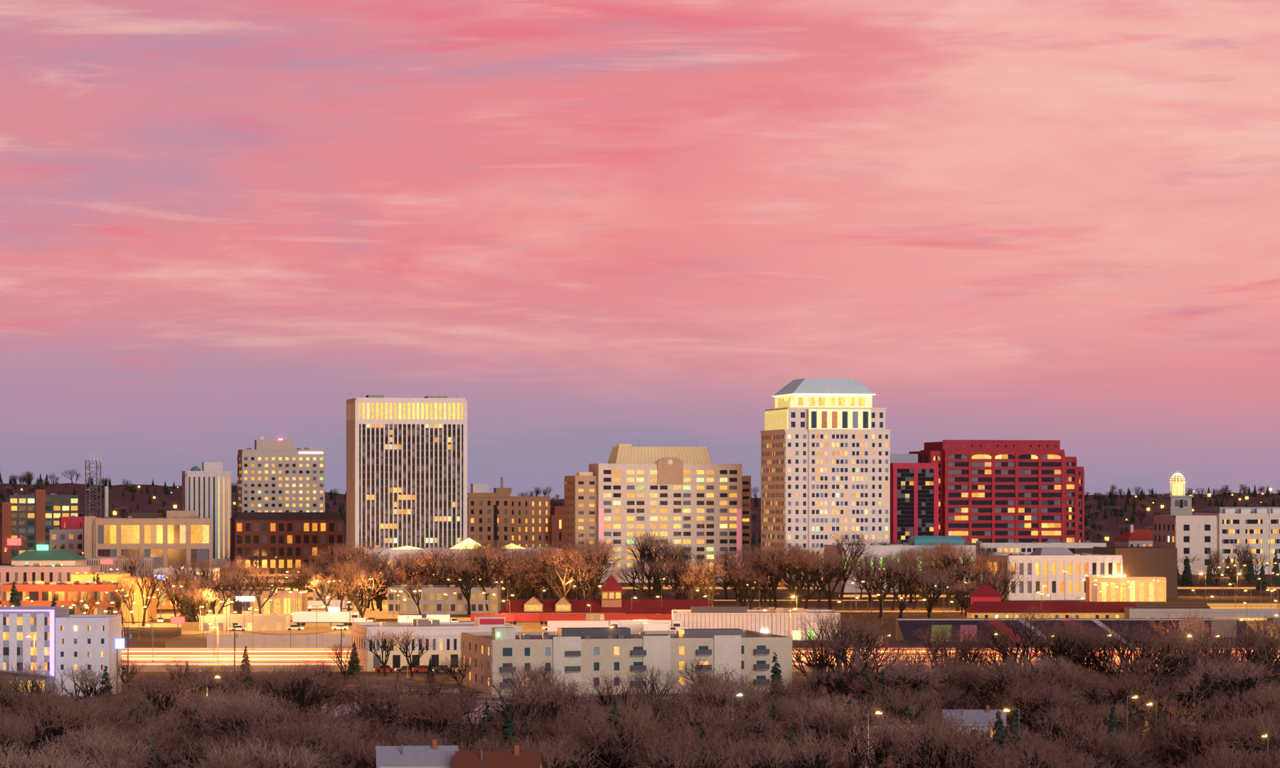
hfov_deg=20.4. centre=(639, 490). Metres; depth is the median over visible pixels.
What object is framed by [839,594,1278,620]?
streets
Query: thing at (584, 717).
tree
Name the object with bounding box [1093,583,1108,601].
lamp
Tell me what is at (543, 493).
tree
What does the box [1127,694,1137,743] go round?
lamp
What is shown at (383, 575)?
tree
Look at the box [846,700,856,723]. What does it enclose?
tree
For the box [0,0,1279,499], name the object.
sky
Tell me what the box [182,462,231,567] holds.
white finned block
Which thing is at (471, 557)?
tree
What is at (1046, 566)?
white classical hall
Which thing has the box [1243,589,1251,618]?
lamp
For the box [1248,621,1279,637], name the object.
side building
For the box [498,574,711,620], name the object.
red roofed station with turret
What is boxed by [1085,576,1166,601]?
lit building
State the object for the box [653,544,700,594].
tree
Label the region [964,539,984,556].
tree
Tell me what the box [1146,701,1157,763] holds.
lamp
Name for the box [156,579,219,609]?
orange lit shop
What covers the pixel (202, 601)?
tree
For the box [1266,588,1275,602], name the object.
lamp
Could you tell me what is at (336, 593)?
lamp
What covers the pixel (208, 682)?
tree
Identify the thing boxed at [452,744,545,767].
brown house roof
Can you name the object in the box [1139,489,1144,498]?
tree
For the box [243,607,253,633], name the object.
lamp
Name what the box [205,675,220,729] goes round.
lamp
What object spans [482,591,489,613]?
lamp
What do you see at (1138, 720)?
tree
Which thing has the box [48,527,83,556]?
grey panel block
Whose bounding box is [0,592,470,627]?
streets
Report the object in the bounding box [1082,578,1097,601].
lamp
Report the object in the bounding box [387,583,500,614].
building
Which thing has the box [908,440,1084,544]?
red stepped block
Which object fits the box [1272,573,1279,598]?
lamp
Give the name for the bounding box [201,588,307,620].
building
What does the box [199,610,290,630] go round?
yellow garage
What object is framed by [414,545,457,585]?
tree
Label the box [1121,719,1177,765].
tree
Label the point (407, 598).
lamp
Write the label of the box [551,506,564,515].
red brick top
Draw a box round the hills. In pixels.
[0,482,1279,556]
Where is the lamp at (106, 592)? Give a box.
[105,590,107,614]
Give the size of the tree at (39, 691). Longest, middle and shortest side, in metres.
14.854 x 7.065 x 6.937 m
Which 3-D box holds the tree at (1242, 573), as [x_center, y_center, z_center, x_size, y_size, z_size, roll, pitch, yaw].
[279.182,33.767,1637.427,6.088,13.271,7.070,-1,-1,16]
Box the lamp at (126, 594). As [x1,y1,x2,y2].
[125,593,127,633]
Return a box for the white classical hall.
[987,546,1177,600]
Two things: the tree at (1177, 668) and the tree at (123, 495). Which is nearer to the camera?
the tree at (1177, 668)
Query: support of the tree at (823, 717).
on the ground at (156, 638)
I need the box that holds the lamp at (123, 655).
[113,610,133,656]
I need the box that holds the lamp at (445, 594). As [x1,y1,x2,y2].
[443,593,447,614]
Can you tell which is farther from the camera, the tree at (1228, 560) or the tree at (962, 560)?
the tree at (1228, 560)
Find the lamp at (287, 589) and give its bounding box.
[285,588,290,613]
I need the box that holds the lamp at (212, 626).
[211,625,218,672]
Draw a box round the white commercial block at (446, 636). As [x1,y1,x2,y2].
[350,616,521,671]
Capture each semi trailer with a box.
[292,611,366,626]
[547,620,618,631]
[610,620,688,630]
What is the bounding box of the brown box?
[1068,548,1092,553]
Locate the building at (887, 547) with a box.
[824,536,975,592]
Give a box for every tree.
[0,489,2,499]
[0,492,4,502]
[0,657,63,718]
[0,667,34,720]
[0,669,40,716]
[0,682,53,767]
[0,703,36,764]
[0,709,40,767]
[0,710,35,767]
[0,714,26,751]
[0,733,33,767]
[0,741,102,767]
[0,742,44,767]
[1,683,135,767]
[1,691,71,739]
[2,690,71,755]
[4,486,13,497]
[4,706,65,767]
[7,580,19,606]
[9,473,17,489]
[9,475,17,489]
[14,589,22,606]
[15,674,78,709]
[17,475,24,488]
[17,475,27,489]
[22,471,34,487]
[24,472,34,485]
[24,691,140,766]
[26,485,36,493]
[28,725,156,767]
[29,481,42,489]
[29,721,176,767]
[32,681,43,747]
[34,712,53,767]
[38,474,42,486]
[41,480,51,488]
[44,473,49,484]
[45,472,56,484]
[48,662,123,721]
[48,713,167,766]
[51,476,60,483]
[51,595,56,606]
[51,750,137,767]
[58,697,142,749]
[60,469,77,483]
[60,692,81,767]
[61,689,125,733]
[63,681,165,763]
[64,589,105,614]
[73,472,81,484]
[75,718,135,759]
[78,740,200,767]
[90,483,103,497]
[93,704,157,753]
[96,573,100,582]
[98,665,113,714]
[99,589,130,631]
[100,477,111,486]
[101,489,104,497]
[107,674,199,759]
[108,478,112,489]
[108,504,113,516]
[108,547,150,576]
[108,574,139,624]
[111,504,114,515]
[112,721,169,767]
[114,671,179,714]
[115,505,128,517]
[118,656,145,687]
[119,478,132,491]
[121,487,125,497]
[124,672,204,731]
[125,483,134,491]
[125,707,205,767]
[129,562,169,626]
[130,484,135,492]
[135,710,223,766]
[135,716,183,763]
[137,692,182,722]
[139,726,219,767]
[140,729,210,767]
[143,728,158,767]
[145,657,231,734]
[145,686,188,707]
[146,485,149,494]
[146,688,246,746]
[147,492,152,503]
[153,487,157,496]
[153,505,169,512]
[154,682,243,760]
[154,687,233,727]
[156,568,184,616]
[156,580,171,608]
[157,759,212,767]
[159,576,217,603]
[160,497,168,507]
[160,583,206,616]
[161,581,196,604]
[161,727,302,767]
[163,481,167,490]
[164,556,204,581]
[164,571,199,590]
[166,487,169,494]
[166,724,221,763]
[169,664,247,701]
[169,693,241,737]
[170,577,215,621]
[172,482,175,489]
[172,668,262,726]
[177,585,217,620]
[178,585,193,622]
[179,578,196,619]
[180,661,249,696]
[180,747,268,767]
[181,557,245,590]
[182,660,190,685]
[184,571,253,613]
[187,677,245,704]
[187,706,203,764]
[188,683,301,747]
[189,692,317,757]
[190,573,233,594]
[190,738,335,767]
[193,585,229,612]
[193,711,273,735]
[194,728,271,761]
[194,735,225,766]
[199,659,267,696]
[201,697,271,733]
[209,750,311,767]
[210,553,255,590]
[210,569,252,590]
[211,707,224,745]
[212,722,300,748]
[217,720,333,767]
[219,559,254,588]
[220,566,270,613]
[221,548,232,561]
[224,715,240,765]
[226,711,359,767]
[230,713,273,734]
[230,720,327,762]
[231,481,237,489]
[234,499,237,510]
[235,645,255,689]
[238,564,285,613]
[240,658,342,726]
[242,549,266,574]
[247,664,309,713]
[258,571,312,590]
[262,735,364,767]
[265,701,376,745]
[271,670,342,726]
[273,664,347,721]
[279,703,333,737]
[280,571,319,600]
[283,561,319,590]
[287,658,339,699]
[289,675,356,721]
[295,714,388,767]
[297,729,393,767]
[299,541,365,600]
[302,561,347,599]
[304,571,349,611]
[307,544,362,575]
[307,709,355,740]
[310,731,381,767]
[316,694,388,743]
[316,738,392,767]
[320,669,425,742]
[320,709,393,742]
[321,642,367,685]
[324,556,379,576]
[326,501,330,511]
[326,556,366,611]
[327,568,353,581]
[329,488,339,496]
[329,489,334,499]
[330,569,391,617]
[331,537,390,606]
[332,547,379,573]
[335,560,371,611]
[336,669,446,734]
[337,552,392,607]
[338,502,342,511]
[338,724,438,761]
[338,752,374,767]
[341,584,366,602]
[341,684,425,745]
[342,550,413,608]
[343,510,346,525]
[343,717,423,756]
[345,568,387,610]
[345,640,363,676]
[354,568,407,611]
[355,558,411,610]
[356,629,403,676]
[356,726,465,750]
[359,726,448,767]
[364,705,421,733]
[368,563,396,593]
[370,699,483,748]
[375,690,439,731]
[378,552,423,585]
[380,554,452,585]
[381,561,425,585]
[384,689,503,748]
[388,565,416,585]
[388,629,438,679]
[392,570,420,585]
[393,670,403,693]
[394,720,496,750]
[394,726,462,750]
[396,547,428,575]
[398,578,426,615]
[400,543,479,585]
[406,549,477,584]
[406,558,442,585]
[406,574,438,585]
[409,670,491,715]
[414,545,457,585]
[419,682,499,750]
[423,568,461,585]
[423,576,445,585]
[425,657,435,683]
[427,556,472,587]
[428,720,479,744]
[429,719,479,750]
[433,654,479,694]
[434,557,489,615]
[444,544,510,580]
[445,738,493,750]
[446,700,467,748]
[452,571,503,587]
[455,543,523,610]
[456,544,493,563]
[457,737,536,750]
[458,743,489,750]
[463,539,516,585]
[463,730,561,762]
[464,718,498,740]
[467,674,607,742]
[468,548,529,599]
[468,570,499,585]
[469,565,497,584]
[469,660,574,731]
[474,545,528,607]
[474,721,569,748]
[475,701,598,735]
[477,701,494,750]
[483,713,579,749]
[484,539,530,596]
[485,558,543,599]
[487,570,521,599]
[488,541,567,599]
[490,553,552,599]
[491,707,599,750]
[491,734,606,767]
[492,685,606,733]
[492,686,576,731]
[494,548,540,596]
[495,558,549,595]
[496,714,625,755]
[498,711,516,750]
[502,674,580,718]
[502,731,593,767]
[507,567,571,599]
[509,580,543,599]
[510,560,554,599]
[512,547,566,598]
[512,551,561,593]
[514,676,611,716]
[516,693,597,735]
[518,541,565,599]
[519,544,600,598]
[522,490,537,496]
[527,576,558,595]
[527,664,559,689]
[531,543,585,599]
[531,712,594,735]
[533,487,542,496]
[536,539,598,581]
[536,740,600,767]
[539,571,563,599]
[539,734,623,767]
[541,485,553,496]
[541,489,548,496]
[541,698,637,752]
[544,706,683,767]
[550,582,572,599]
[551,498,560,506]
[551,568,568,588]
[553,583,583,599]
[555,693,679,767]
[556,536,630,599]
[556,560,568,599]
[556,727,672,767]
[557,555,617,599]
[558,691,635,731]
[559,543,612,585]
[560,698,600,717]
[560,741,642,767]
[561,571,605,599]
[567,670,674,723]
[568,539,621,599]
[574,570,622,595]
[576,538,619,572]
[576,558,620,599]
[579,711,704,760]
[580,708,590,734]
[593,664,691,713]
[594,585,633,599]
[595,691,694,760]
[603,701,665,748]
[605,698,621,747]
[608,686,652,711]
[612,563,641,593]
[612,687,701,735]
[612,721,717,767]
[616,553,674,599]
[620,533,677,594]
[622,733,749,767]
[624,713,718,757]
[627,538,673,568]
[628,529,681,585]
[636,565,654,588]
[642,560,676,599]
[644,726,746,767]
[644,753,717,767]
[645,544,691,586]
[651,555,699,599]
[651,696,796,753]
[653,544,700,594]
[653,567,664,597]
[653,703,715,735]
[654,676,753,733]
[658,706,708,733]
[659,573,686,599]
[661,704,743,735]
[662,555,703,599]
[663,688,752,726]
[664,552,681,588]
[664,709,792,767]
[664,723,765,760]
[665,567,694,599]
[666,689,716,717]
[667,667,732,728]
[669,586,706,599]
[672,572,718,599]
[672,656,711,691]
[672,674,787,721]
[675,662,770,699]
[679,568,699,599]
[682,558,726,605]
[684,551,726,599]
[688,706,786,767]
[689,676,767,737]
[694,738,790,767]
[695,679,791,739]
[696,556,740,599]
[696,727,712,766]
[697,686,770,723]
[699,736,798,767]
[708,553,778,605]
[711,544,758,600]
[711,548,777,603]
[714,563,765,605]
[723,731,861,767]
[726,568,768,609]
[734,696,811,740]
[736,723,767,741]
[740,539,796,609]
[740,551,795,605]
[740,580,759,598]
[742,558,792,602]
[744,563,787,606]
[750,487,760,498]
[750,510,760,521]
[750,531,756,549]
[750,694,870,755]
[755,495,758,507]
[755,674,833,725]
[757,713,846,753]
[758,531,760,542]
[758,541,804,594]
[758,693,822,733]
[759,678,827,726]
[759,727,903,767]
[763,703,780,763]
[766,652,789,706]
[768,546,831,607]
[768,546,833,607]
[770,545,804,574]
[776,545,854,608]
[777,574,816,607]
[777,688,868,756]
[780,693,912,766]
[780,738,828,766]
[782,548,858,607]
[784,727,801,767]
[785,606,898,708]
[789,664,858,725]
[790,632,850,699]
[790,743,878,767]
[792,630,888,716]
[794,711,915,767]
[797,548,865,609]
[804,615,906,706]
[820,672,876,709]
[822,651,911,715]
[824,555,854,578]
[829,529,878,600]
[829,674,896,704]
[833,706,848,765]
[836,551,887,601]
[837,739,885,767]
[838,726,895,764]
[839,713,953,767]
[840,652,949,708]
[841,555,910,617]
[841,663,937,712]
[844,627,922,689]
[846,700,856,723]
[846,719,932,767]
[850,563,878,597]
[851,566,882,600]
[851,661,873,724]
[851,688,945,723]
[851,711,925,767]
[853,702,873,725]
[854,681,959,725]
[859,563,910,609]
[864,699,943,728]
[867,555,931,617]
[869,714,984,767]
[871,668,891,725]
[874,538,905,543]
[876,551,909,593]
[876,688,941,717]
[878,734,966,760]
[880,566,915,610]
[883,747,940,767]
[884,546,932,604]
[886,720,998,767]
[891,545,946,600]
[891,644,955,708]
[891,706,979,765]
[903,700,913,723]
[905,551,937,597]
[905,555,945,608]
[905,570,957,617]
[905,581,931,609]
[908,704,988,765]
[909,540,967,592]
[909,742,991,767]
[910,541,988,605]
[910,564,961,616]
[910,621,991,709]
[910,685,979,714]
[912,630,1006,698]
[919,541,984,610]
[922,649,984,705]
[922,661,1003,707]
[923,568,956,604]
[924,661,992,708]
[924,683,998,713]
[924,740,996,767]
[925,639,1001,683]
[925,723,1046,767]
[925,749,1042,767]
[935,545,987,595]
[935,705,968,719]
[937,552,976,598]
[939,561,972,610]
[941,696,991,709]
[942,580,979,616]
[945,662,1010,709]
[947,673,1016,709]
[947,714,1044,760]
[948,585,974,615]
[952,581,985,617]
[955,731,1033,757]
[956,565,982,590]
[960,560,999,588]
[962,571,999,591]
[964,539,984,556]
[964,568,1029,601]
[964,603,1062,721]
[965,552,1027,589]
[965,684,1067,738]
[967,553,986,573]
[968,654,1041,733]
[969,694,1013,713]
[971,722,1078,767]
[975,543,997,578]
[977,547,996,571]
[978,636,1030,718]
[978,740,1087,767]
[979,704,1022,737]
[984,550,1006,568]
[987,710,1009,767]
[989,615,1100,720]
[992,649,1075,716]
[993,669,1080,703]
[996,671,1069,745]
[999,677,1096,739]
[1007,700,1027,750]
[1011,733,1026,767]
[1011,744,1119,767]
[1016,715,1160,767]
[1019,621,1121,698]
[1019,653,1095,730]
[1022,622,1110,684]
[1024,686,1047,740]
[1024,723,1061,759]
[1025,704,1103,763]
[1028,683,1090,727]
[1031,620,1108,704]
[1031,630,1120,706]
[1033,694,1139,748]
[1033,742,1089,767]
[1034,654,1115,729]
[1038,670,1124,731]
[1046,735,1103,759]
[1054,669,1112,722]
[1055,664,1118,710]
[1055,723,1124,763]
[1056,737,1159,767]
[1063,679,1114,724]
[1064,617,1186,692]
[1066,694,1083,752]
[1068,751,1129,767]
[1079,679,1156,716]
[1080,700,1152,738]
[1084,492,1091,504]
[1084,500,1094,511]
[1084,514,1088,526]
[1084,526,1096,540]
[1086,509,1100,522]
[1088,732,1161,764]
[1089,520,1100,535]
[1090,515,1095,527]
[1090,530,1110,542]
[1090,639,1164,688]
[1090,653,1180,705]
[1092,492,1101,502]
[1093,619,1197,726]
[1094,665,1171,739]
[1096,497,1102,511]
[1097,493,1107,505]
[1097,521,1106,535]
[1099,536,1114,546]
[1103,498,1107,505]
[1103,505,1117,518]
[1103,507,1107,519]
[1104,706,1124,767]
[1105,708,1155,733]
[1105,728,1171,767]
[1108,496,1112,506]
[1110,484,1117,495]
[1110,491,1118,502]
[1110,505,1122,521]
[1111,494,1115,506]
[1117,488,1124,495]
[1117,692,1232,763]
[1118,734,1209,767]
[1119,504,1124,516]
[1119,711,1236,767]
[1120,523,1135,531]
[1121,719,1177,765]
[1122,724,1193,754]
[1123,501,1128,511]
[1123,673,1142,733]
[1124,514,1128,529]
[1124,709,1134,765]
[1124,726,1192,767]
[1125,494,1129,504]
[1126,487,1130,497]
[1129,509,1135,522]
[1129,642,1215,717]
[1130,507,1148,524]
[1132,487,1143,497]
[1132,496,1137,505]
[1132,502,1137,513]
[1132,681,1184,731]
[1133,610,1219,711]
[1135,760,1180,767]
[1136,721,1152,767]
[1137,501,1151,517]
[1137,627,1215,711]
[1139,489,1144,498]
[1139,492,1142,500]
[1139,762,1144,767]
[1143,664,1169,731]
[1149,497,1158,506]
[1149,637,1244,728]
[1150,487,1154,497]
[1152,509,1162,514]
[1156,672,1222,731]
[1157,624,1245,716]
[1158,713,1255,767]
[1160,673,1232,725]
[1165,735,1265,767]
[1171,732,1235,767]
[1172,624,1279,698]
[1172,654,1274,723]
[1175,637,1243,716]
[1175,653,1248,732]
[1177,568,1180,584]
[1179,555,1201,564]
[1179,556,1193,585]
[1180,723,1242,764]
[1183,645,1279,726]
[1185,487,1193,495]
[1186,696,1250,743]
[1191,691,1235,732]
[1194,487,1208,498]
[1194,743,1279,767]
[1200,507,1209,512]
[1200,714,1279,764]
[1202,561,1228,585]
[1203,553,1225,577]
[1203,560,1213,584]
[1203,645,1279,718]
[1203,684,1279,738]
[1203,709,1279,760]
[1206,548,1224,570]
[1208,497,1211,505]
[1209,706,1279,765]
[1211,488,1215,499]
[1213,494,1219,505]
[1214,490,1222,498]
[1214,688,1279,734]
[1216,617,1279,709]
[1218,488,1230,501]
[1219,489,1233,501]
[1219,497,1223,506]
[1219,660,1279,709]
[1220,484,1230,494]
[1220,561,1249,587]
[1222,627,1279,699]
[1222,717,1279,750]
[1223,554,1231,575]
[1228,557,1239,583]
[1229,548,1258,568]
[1232,541,1256,578]
[1233,497,1238,507]
[1233,678,1279,715]
[1235,551,1255,583]
[1235,707,1279,767]
[1237,612,1279,689]
[1238,484,1248,494]
[1238,489,1241,497]
[1240,486,1250,495]
[1240,492,1248,502]
[1240,551,1247,576]
[1243,550,1256,580]
[1245,550,1273,580]
[1246,637,1279,681]
[1248,486,1251,497]
[1248,682,1279,718]
[1252,484,1257,497]
[1253,499,1270,507]
[1255,562,1267,589]
[1258,485,1267,498]
[1260,683,1279,717]
[1265,484,1270,497]
[1269,548,1279,587]
[1271,496,1275,507]
[1275,495,1279,504]
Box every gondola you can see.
[470,613,514,623]
[513,613,543,625]
[541,613,585,625]
[603,613,648,625]
[648,613,671,622]
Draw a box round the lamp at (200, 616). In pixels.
[199,605,204,632]
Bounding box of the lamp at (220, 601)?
[219,600,233,634]
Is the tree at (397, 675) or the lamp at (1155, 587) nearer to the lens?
the tree at (397, 675)
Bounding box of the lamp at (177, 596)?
[172,585,182,616]
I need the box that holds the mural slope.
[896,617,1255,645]
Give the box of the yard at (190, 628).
[181,622,671,635]
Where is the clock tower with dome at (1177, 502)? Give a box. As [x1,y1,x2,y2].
[1161,472,1193,514]
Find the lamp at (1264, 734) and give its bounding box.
[1262,733,1268,767]
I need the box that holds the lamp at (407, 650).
[406,617,409,677]
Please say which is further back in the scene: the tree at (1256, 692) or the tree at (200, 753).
the tree at (1256, 692)
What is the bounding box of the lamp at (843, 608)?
[837,600,844,630]
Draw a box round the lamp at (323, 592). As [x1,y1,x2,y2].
[315,580,329,611]
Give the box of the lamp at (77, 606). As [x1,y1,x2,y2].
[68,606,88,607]
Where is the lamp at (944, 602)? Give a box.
[942,585,948,613]
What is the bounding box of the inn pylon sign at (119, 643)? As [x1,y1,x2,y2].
[115,637,125,694]
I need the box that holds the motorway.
[121,647,1279,671]
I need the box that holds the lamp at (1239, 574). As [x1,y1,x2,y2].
[1233,564,1245,593]
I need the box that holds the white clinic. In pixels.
[312,579,373,605]
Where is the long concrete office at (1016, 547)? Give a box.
[967,540,1106,582]
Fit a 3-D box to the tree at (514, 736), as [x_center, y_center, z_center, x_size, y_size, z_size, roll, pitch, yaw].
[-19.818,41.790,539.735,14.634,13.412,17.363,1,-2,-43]
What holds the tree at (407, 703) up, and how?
on the ground at (156, 638)
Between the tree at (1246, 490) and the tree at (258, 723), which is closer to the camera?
the tree at (258, 723)
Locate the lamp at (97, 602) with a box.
[96,601,114,614]
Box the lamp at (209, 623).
[207,622,214,660]
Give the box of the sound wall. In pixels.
[164,633,351,647]
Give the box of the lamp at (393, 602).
[391,589,396,622]
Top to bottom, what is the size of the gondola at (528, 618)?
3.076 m
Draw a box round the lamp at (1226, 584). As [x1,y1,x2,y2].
[1220,573,1226,598]
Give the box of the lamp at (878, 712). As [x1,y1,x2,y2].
[867,710,882,767]
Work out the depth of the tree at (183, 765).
470.87 m
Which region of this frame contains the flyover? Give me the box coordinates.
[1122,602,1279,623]
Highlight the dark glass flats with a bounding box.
[1,489,78,563]
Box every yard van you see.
[228,625,246,631]
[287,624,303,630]
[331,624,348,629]
[542,625,547,630]
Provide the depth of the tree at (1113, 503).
3353.16 m
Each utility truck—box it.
[398,615,428,622]
[426,614,459,622]
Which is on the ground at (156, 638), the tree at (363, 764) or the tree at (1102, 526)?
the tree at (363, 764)
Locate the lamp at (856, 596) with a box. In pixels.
[851,582,856,608]
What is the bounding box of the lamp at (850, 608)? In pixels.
[850,596,859,622]
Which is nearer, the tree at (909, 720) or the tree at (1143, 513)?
the tree at (909, 720)
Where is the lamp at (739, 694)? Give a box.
[731,693,742,725]
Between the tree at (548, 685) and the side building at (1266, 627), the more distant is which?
the side building at (1266, 627)
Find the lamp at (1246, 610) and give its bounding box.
[1243,601,1247,622]
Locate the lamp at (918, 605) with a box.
[918,598,925,617]
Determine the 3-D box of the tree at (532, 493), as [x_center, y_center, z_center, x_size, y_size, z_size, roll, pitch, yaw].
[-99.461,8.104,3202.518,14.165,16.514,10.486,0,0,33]
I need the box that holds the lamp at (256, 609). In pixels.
[248,608,258,650]
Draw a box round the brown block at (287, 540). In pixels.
[228,512,344,572]
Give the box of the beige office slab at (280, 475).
[237,436,324,511]
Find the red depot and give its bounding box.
[964,585,1211,617]
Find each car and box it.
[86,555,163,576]
[157,617,163,622]
[366,617,376,622]
[374,664,395,672]
[395,665,413,671]
[412,664,433,672]
[433,664,453,672]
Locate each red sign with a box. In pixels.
[7,538,21,545]
[100,558,113,564]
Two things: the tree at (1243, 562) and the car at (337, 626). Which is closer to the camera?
the car at (337, 626)
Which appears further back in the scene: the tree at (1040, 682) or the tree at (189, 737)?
the tree at (1040, 682)
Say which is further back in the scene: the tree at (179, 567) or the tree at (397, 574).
the tree at (397, 574)
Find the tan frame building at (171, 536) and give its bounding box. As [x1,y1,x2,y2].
[83,510,211,567]
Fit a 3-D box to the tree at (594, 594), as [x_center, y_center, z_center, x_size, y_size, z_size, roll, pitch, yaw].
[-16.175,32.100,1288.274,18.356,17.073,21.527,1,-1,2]
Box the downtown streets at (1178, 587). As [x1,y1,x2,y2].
[219,574,1279,588]
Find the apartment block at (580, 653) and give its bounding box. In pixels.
[460,627,792,695]
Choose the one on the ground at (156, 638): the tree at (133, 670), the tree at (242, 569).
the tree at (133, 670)
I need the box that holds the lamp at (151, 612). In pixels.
[147,595,155,636]
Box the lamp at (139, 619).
[137,605,146,639]
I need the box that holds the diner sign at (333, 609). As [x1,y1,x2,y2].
[328,607,339,611]
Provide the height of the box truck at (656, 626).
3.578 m
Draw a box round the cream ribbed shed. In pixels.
[672,605,840,639]
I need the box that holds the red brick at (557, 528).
[549,515,564,560]
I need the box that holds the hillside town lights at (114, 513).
[20,485,1271,540]
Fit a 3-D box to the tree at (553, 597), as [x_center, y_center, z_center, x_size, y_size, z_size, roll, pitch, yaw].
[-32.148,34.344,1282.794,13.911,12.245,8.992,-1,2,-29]
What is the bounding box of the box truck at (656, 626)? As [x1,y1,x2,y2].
[643,622,677,630]
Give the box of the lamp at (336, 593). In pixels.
[332,580,339,607]
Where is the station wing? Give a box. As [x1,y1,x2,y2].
[625,606,691,613]
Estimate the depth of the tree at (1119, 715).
599.02 m
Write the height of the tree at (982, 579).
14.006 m
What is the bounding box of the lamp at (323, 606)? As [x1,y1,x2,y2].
[307,605,325,647]
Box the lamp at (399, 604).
[398,598,406,615]
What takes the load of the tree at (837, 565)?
on the ground at (156, 638)
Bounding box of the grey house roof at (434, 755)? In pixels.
[374,739,458,767]
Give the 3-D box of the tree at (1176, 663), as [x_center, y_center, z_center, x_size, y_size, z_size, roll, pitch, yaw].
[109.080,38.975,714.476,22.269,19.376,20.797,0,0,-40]
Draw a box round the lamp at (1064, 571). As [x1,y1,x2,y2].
[1063,570,1066,600]
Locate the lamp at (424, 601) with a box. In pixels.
[418,589,424,617]
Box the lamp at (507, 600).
[507,594,514,610]
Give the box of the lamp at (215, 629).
[213,613,215,647]
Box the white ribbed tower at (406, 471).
[346,391,467,562]
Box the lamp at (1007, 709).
[1003,708,1019,736]
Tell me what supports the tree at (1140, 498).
on the hills
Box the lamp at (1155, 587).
[1152,579,1159,601]
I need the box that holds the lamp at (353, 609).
[347,600,353,622]
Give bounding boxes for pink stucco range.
[0,563,99,600]
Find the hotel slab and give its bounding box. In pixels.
[564,438,750,582]
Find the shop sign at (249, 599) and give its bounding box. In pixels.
[235,595,255,610]
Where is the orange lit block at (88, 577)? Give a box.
[71,571,130,582]
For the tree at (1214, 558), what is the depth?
1635.82 m
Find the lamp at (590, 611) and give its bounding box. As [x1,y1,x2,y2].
[587,604,590,620]
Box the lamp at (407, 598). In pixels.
[399,590,415,615]
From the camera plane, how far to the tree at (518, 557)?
1168.72 m
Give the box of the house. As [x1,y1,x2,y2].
[942,705,1006,763]
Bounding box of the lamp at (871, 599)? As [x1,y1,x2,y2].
[871,585,876,612]
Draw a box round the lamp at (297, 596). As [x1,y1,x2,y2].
[288,590,305,611]
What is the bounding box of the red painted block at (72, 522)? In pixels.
[59,503,100,529]
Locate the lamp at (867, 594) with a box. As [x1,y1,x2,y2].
[861,580,868,607]
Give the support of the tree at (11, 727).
on the ground at (156, 638)
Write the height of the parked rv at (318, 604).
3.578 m
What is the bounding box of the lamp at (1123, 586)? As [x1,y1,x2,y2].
[1115,585,1131,587]
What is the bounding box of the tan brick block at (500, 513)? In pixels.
[467,477,550,547]
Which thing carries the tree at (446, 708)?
on the ground at (156, 638)
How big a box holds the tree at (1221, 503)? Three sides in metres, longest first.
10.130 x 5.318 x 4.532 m
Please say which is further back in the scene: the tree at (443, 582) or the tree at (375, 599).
the tree at (443, 582)
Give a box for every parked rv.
[307,600,332,611]
[326,600,354,610]
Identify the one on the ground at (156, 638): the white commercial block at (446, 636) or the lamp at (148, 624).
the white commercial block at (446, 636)
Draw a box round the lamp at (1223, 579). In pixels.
[1218,566,1228,595]
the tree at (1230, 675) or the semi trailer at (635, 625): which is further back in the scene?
the semi trailer at (635, 625)
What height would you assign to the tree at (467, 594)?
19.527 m
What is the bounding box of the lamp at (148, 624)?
[147,623,153,662]
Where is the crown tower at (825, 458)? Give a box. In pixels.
[760,378,891,585]
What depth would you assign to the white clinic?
1230.05 m
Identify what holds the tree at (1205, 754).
on the ground at (156, 638)
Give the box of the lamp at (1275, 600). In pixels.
[1274,599,1279,638]
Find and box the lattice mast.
[85,454,108,517]
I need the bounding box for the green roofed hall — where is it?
[9,550,86,565]
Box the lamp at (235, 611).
[229,610,236,634]
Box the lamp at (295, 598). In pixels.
[295,591,302,611]
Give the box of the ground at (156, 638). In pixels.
[0,556,1279,767]
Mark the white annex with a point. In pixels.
(167, 569)
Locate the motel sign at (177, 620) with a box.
[170,616,184,632]
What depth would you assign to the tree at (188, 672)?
739.68 m
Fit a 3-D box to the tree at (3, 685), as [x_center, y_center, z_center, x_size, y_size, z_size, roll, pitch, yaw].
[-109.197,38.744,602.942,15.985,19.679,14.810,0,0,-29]
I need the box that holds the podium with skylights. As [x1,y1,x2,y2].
[355,537,561,586]
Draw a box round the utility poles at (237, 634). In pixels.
[122,626,347,675]
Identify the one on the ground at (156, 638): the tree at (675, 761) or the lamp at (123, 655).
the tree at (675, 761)
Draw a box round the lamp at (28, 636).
[25,634,34,675]
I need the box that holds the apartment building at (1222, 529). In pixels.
[1152,507,1279,574]
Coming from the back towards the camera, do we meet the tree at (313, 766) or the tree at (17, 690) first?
the tree at (17, 690)
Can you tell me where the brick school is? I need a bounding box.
[1,576,156,621]
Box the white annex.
[153,565,219,581]
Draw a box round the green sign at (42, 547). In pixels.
[36,544,49,550]
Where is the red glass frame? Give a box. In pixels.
[890,453,938,543]
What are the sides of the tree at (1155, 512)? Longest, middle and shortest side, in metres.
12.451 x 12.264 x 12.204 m
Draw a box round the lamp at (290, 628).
[290,612,292,647]
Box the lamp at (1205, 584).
[1199,573,1206,597]
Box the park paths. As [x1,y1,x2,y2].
[502,599,964,612]

